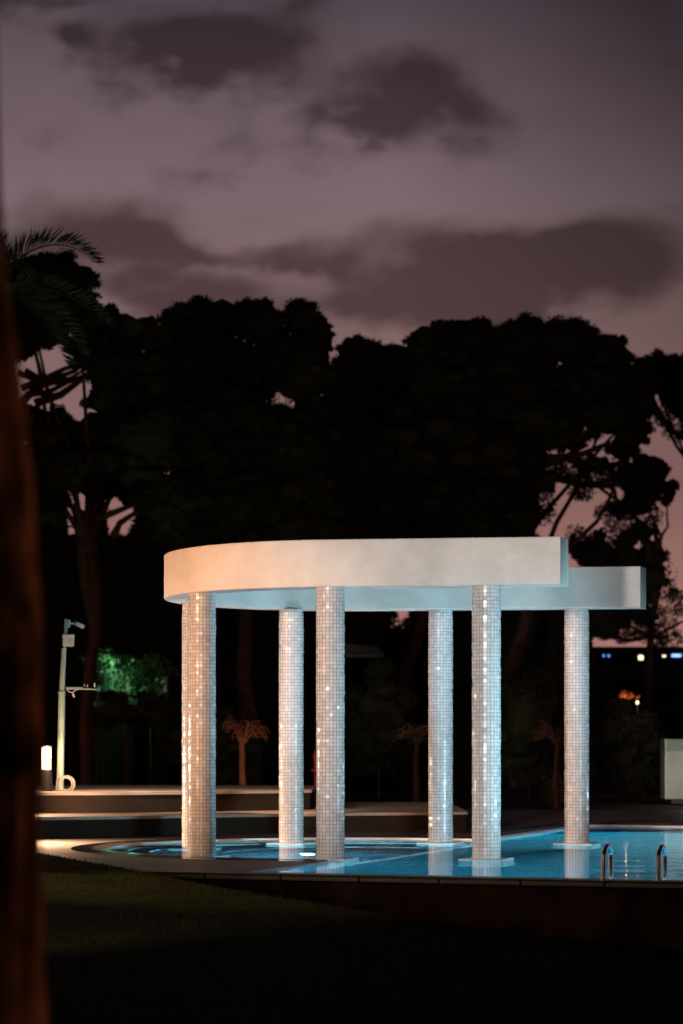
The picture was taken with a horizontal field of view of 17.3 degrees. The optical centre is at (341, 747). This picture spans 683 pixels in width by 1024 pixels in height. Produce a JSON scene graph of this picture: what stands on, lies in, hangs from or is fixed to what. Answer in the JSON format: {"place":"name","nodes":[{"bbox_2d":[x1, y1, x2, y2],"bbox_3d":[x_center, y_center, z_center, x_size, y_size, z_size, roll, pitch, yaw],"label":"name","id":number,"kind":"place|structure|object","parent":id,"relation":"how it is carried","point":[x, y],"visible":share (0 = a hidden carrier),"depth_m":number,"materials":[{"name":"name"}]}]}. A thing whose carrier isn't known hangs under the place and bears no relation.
{"place":"outdoors","nodes":[
{"label":"outdoors","id":0,"kind":"place"},
{"bbox_2d":[154,675,169,784],"bbox_3d":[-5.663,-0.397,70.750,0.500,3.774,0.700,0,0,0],"label":"garden shed","id":1,"kind":"structure","parent":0,"point":[161,772],"depth_m":70.55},
{"bbox_2d":[0,0,682,847],"label":"sky","id":2,"kind":"structure","parent":0,"point":[398,167],"materials":[{"name":"purple"}]},
{"bbox_2d":[41,853,682,1023],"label":"lawn","id":3,"kind":"structure","parent":0,"point":[217,993],"depth_m":14.64,"materials":[{"name":"green plant"}]},
{"bbox_2d":[0,168,46,1023],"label":"leaning tree","id":4,"kind":"object","parent":3,"relation":"on","point":[22,992],"visible":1,"depth_m":7.87,"materials":[{"name":"brown plant"}]},
{"bbox_2d":[41,809,682,881],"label":"pool deck","id":5,"kind":"structure","parent":0,"point":[510,819],"depth_m":34.28,"materials":[{"name":"grey concrete"}]},
{"bbox_2d":[4,226,114,365],"bbox_3d":[-6.843,-4.458,44.000,4.197,11.964,3.900,0,0,38],"label":"palm tree","id":6,"kind":"object","parent":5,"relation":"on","point":[31,289],"visible":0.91,"depth_m":43.93,"materials":[{"name":"green plant"}]},
{"bbox_2d":[41,802,467,836],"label":"terrace","id":7,"kind":"structure","parent":5,"relation":"on","point":[382,816],"depth_m":38.31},
{"bbox_2d":[41,785,315,812],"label":"terrace","id":8,"kind":"structure","parent":7,"relation":"on","point":[119,798],"depth_m":39.43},
{"bbox_2d":[42,745,52,790],"bbox_3d":[-5.209,0.365,39.700,0.230,0.810,0.230,0,0,0],"label":"bollard lamp","id":9,"kind":"object","parent":8,"relation":"on","point":[46,771],"visible":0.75,"depth_m":39.62,"materials":[{"name":"grey"}]},
{"bbox_2d":[56,775,74,790],"bbox_3d":[-4.914,0.647,40.115,0.350,0.306,0.071,0,0,4],"label":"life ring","id":10,"kind":"object","parent":8,"relation":"on","point":[62,778],"visible":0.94,"depth_m":40.11,"materials":[{"name":"white plastic"}]},
{"bbox_2d":[56,619,96,790],"bbox_3d":[-4.726,-0.760,40.142,0.727,3.078,0.251,0,0,0],"label":"camera pole","id":11,"kind":"object","parent":8,"relation":"on","point":[67,639],"visible":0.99,"depth_m":40.16,"materials":[{"name":"grey metal"}]},
{"bbox_2d":[311,748,315,786],"bbox_3d":[-0.522,0.565,43.997,0.131,1.130,0.104,0,0,0],"label":"red post","id":12,"kind":"object","parent":7,"relation":"on","point":[314,769],"visible":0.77,"depth_m":43.97,"materials":[{"name":"red"}]},
{"bbox_2d":[71,836,471,860],"bbox_3d":[-1.338,1.456,33.534,5.020,0.001,8.220,0,0,20],"label":"drain channel","id":13,"kind":"object","parent":5,"relation":"on","point":[86,848],"visible":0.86,"depth_m":31.56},
{"bbox_2d":[92,836,468,859],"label":"bay edge stones","id":14,"kind":"object","parent":5,"relation":"on","point":[101,848],"visible":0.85,"depth_m":32.09,"materials":[{"name":"grey stone"}]},
{"bbox_2d":[501,821,682,834],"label":"pool edge","id":15,"kind":"object","parent":5,"relation":"on","point":[529,828],"visible":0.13,"depth_m":41.69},
{"bbox_2d":[345,643,383,783],"bbox_3d":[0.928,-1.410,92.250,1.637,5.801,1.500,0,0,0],"label":"house","id":16,"kind":"structure","parent":0,"point":[356,675],"depth_m":91.80,"materials":[{"name":"black"}]},
{"bbox_2d":[52,784,682,809],"bbox_3d":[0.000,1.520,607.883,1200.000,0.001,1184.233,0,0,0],"label":"ground","id":17,"kind":"structure","parent":0,"point":[514,798],"depth_m":68.62,"materials":[{"name":"soil"}]},
{"bbox_2d":[34,453,161,784],"bbox_3d":[-7.232,-3.293,62.021,4.562,9.647,1.557,0,0,0],"label":"slim tree","id":18,"kind":"object","parent":17,"relation":"on","point":[143,495],"visible":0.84,"depth_m":61.92,"materials":[{"name":"brown plant"}]},
{"bbox_2d":[94,671,104,784],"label":"tree","id":19,"kind":"object","parent":17,"relation":"on","point":[99,679],"visible":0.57,"depth_m":66.48,"materials":[{"name":"green plant"}]},
{"bbox_2d":[78,646,128,784],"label":"tree","id":20,"kind":"object","parent":17,"relation":"on","point":[100,666],"visible":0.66,"depth_m":67.78,"materials":[{"name":"green plant"}]},
{"bbox_2d":[7,247,202,784],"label":"pine tree","id":21,"kind":"object","parent":17,"relation":"on","point":[117,430],"visible":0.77,"depth_m":73.47,"materials":[{"name":"green plant"}]},
{"bbox_2d":[97,659,140,784],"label":"garden hut","id":22,"kind":"object","parent":17,"relation":"on","point":[114,755],"visible":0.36,"depth_m":70.10,"materials":[{"name":"stone"}]},
{"bbox_2d":[100,673,109,692],"bbox_3d":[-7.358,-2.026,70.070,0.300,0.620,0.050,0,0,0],"label":"door","id":23,"kind":"structure","parent":22,"relation":"in","point":[107,675],"depth_m":70.05,"materials":[{"name":"stone"}]},
{"bbox_2d":[74,687,176,784],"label":"tree","id":24,"kind":"object","parent":17,"relation":"on","point":[143,709],"visible":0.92,"depth_m":65.48,"materials":[{"name":"green plant"}]},
{"bbox_2d":[106,655,147,784],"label":"tree","id":25,"kind":"object","parent":17,"relation":"on","point":[125,670],"visible":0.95,"depth_m":68.18,"materials":[{"name":"green plant"}]},
{"bbox_2d":[127,652,179,784],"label":"tree","id":26,"kind":"object","parent":17,"relation":"on","point":[143,668],"visible":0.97,"depth_m":68.30,"materials":[{"name":"green plant"}]},
{"bbox_2d":[161,703,266,784],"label":"bush","id":27,"kind":"object","parent":17,"relation":"on","point":[227,758],"visible":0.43,"depth_m":65.60,"materials":[{"name":"green plant"}]},
{"bbox_2d":[221,716,270,784],"bbox_3d":[-2.078,0.395,48.990,1.103,2.198,0.777,0,0,0],"label":"weeping tree","id":28,"kind":"object","parent":17,"relation":"on","point":[242,732],"visible":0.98,"depth_m":48.94,"materials":[{"name":"brown plant"}]},
{"bbox_2d":[135,294,361,784],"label":"pine tree","id":29,"kind":"object","parent":17,"relation":"on","point":[257,468],"visible":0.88,"depth_m":80.71,"materials":[{"name":"green plant"}]},
{"bbox_2d":[36,501,682,783],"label":"woodland","id":30,"kind":"object","parent":17,"relation":"on","point":[141,615],"visible":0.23,"depth_m":95.39,"materials":[{"name":"green plant"}]},
{"bbox_2d":[321,333,443,786],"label":"pine tree","id":31,"kind":"object","parent":17,"relation":"on","point":[375,377],"visible":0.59,"depth_m":86.65,"materials":[{"name":"green plant"}]},
{"bbox_2d":[344,657,422,796],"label":"bush","id":32,"kind":"object","parent":17,"relation":"on","point":[374,724],"visible":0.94,"depth_m":69.55,"materials":[{"name":"green plant"}]},
{"bbox_2d":[394,723,427,801],"bbox_3d":[1.901,0.449,55.001,1.270,2.084,0.763,0,0,0],"label":"weeping tree","id":33,"kind":"object","parent":17,"relation":"on","point":[417,737],"visible":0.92,"depth_m":54.94,"materials":[{"name":"brown plant"}]},
{"bbox_2d":[368,311,660,787],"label":"pine tree","id":34,"kind":"object","parent":17,"relation":"on","point":[484,417],"visible":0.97,"depth_m":83.03,"materials":[{"name":"green plant"}]},
{"bbox_2d":[500,659,564,796],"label":"bush","id":35,"kind":"object","parent":17,"relation":"on","point":[533,701],"visible":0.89,"depth_m":69.49,"materials":[{"name":"green plant"}]},
{"bbox_2d":[528,720,564,808],"bbox_3d":[5.123,0.424,53.915,1.284,2.152,0.776,0,0,0],"label":"weeping tree","id":36,"kind":"object","parent":17,"relation":"on","point":[557,742],"visible":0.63,"depth_m":53.94,"materials":[{"name":"brown plant"}]},
{"bbox_2d":[565,453,682,779],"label":"pine tree","id":37,"kind":"object","parent":17,"relation":"on","point":[594,548],"visible":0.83,"depth_m":91.61,"materials":[{"name":"green plant"}]},
{"bbox_2d":[589,695,666,798],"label":"bush","id":38,"kind":"object","parent":17,"relation":"on","point":[625,748],"visible":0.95,"depth_m":65.49,"materials":[{"name":"green plant"}]},
{"bbox_2d":[617,688,639,714],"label":"leaf tuft","id":39,"kind":"object","parent":17,"relation":"on","point":[625,693],"visible":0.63,"depth_m":71.48,"materials":[{"name":"orange plant"}]},
{"bbox_2d":[632,348,682,456],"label":"pine tree","id":40,"kind":"object","parent":17,"relation":"on","point":[668,368],"visible":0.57,"depth_m":97.72,"materials":[{"name":"green plant"}]},
{"bbox_2d":[644,736,681,790],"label":"bush","id":41,"kind":"object","parent":17,"relation":"on","point":[656,787],"visible":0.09,"depth_m":79.71,"materials":[{"name":"green plant"}]},
{"bbox_2d":[661,739,682,802],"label":"pool cabinet","id":42,"kind":"object","parent":17,"relation":"on","point":[671,770],"visible":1,"depth_m":60.00,"materials":[{"name":"grey"}]},
{"bbox_2d":[108,826,682,879],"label":"water","id":43,"kind":"structure","parent":0,"point":[539,854],"depth_m":31.39,"materials":[{"name":"blue liquid"}]},
{"bbox_2d":[247,825,682,871],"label":"pool basin","id":44,"kind":"object","parent":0,"point":[268,869],"visible":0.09,"depth_m":38.45,"materials":[{"name":"tile"}]},
{"bbox_2d":[106,838,471,871],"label":"pool steps","id":45,"kind":"structure","parent":44,"relation":"on","point":[270,839],"depth_m":36.10,"materials":[{"name":"tile"}]},
{"bbox_2d":[164,537,645,860],"bbox_3d":[1.079,0.100,32.676,7.327,5.780,5.957,0,0,0],"label":"pergola","id":46,"kind":"object","parent":44,"relation":"on","point":[486,580],"visible":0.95,"depth_m":31.27,"materials":[{"name":"tile"}]},
{"bbox_2d":[144,872,682,888],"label":"coping stones","id":47,"kind":"object","parent":44,"relation":"on","point":[583,883],"visible":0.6,"depth_m":25.38,"materials":[{"name":"grey stone"}]},
{"bbox_2d":[600,843,667,880],"bbox_3d":[3.253,1.879,25.000,0.703,1.622,0.444,0,0,20],"label":"pool ladder","id":48,"kind":"object","parent":47,"relation":"attached to","point":[661,849],"visible":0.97,"depth_m":24.97,"materials":[{"name":"silver metal"}]},
{"bbox_2d":[594,647,682,669],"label":"long building","id":49,"kind":"structure","parent":0,"point":[626,657],"depth_m":120.00,"materials":[{"name":"black"}]},
{"bbox_2d":[671,654,680,656],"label":"window","id":50,"kind":"structure","parent":49,"relation":"in","point":[672,655],"depth_m":119.77,"materials":[{"name":"blue glass"}]},
{"label":"lower ground","id":51,"kind":"structure","parent":0,"visible":0},
{"bbox_2d":[175,878,682,951],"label":"retaining wall","id":52,"kind":"structure","parent":51,"relation":"on","point":[648,917],"depth_m":25.02,"materials":[{"name":"stone"}]}
]}

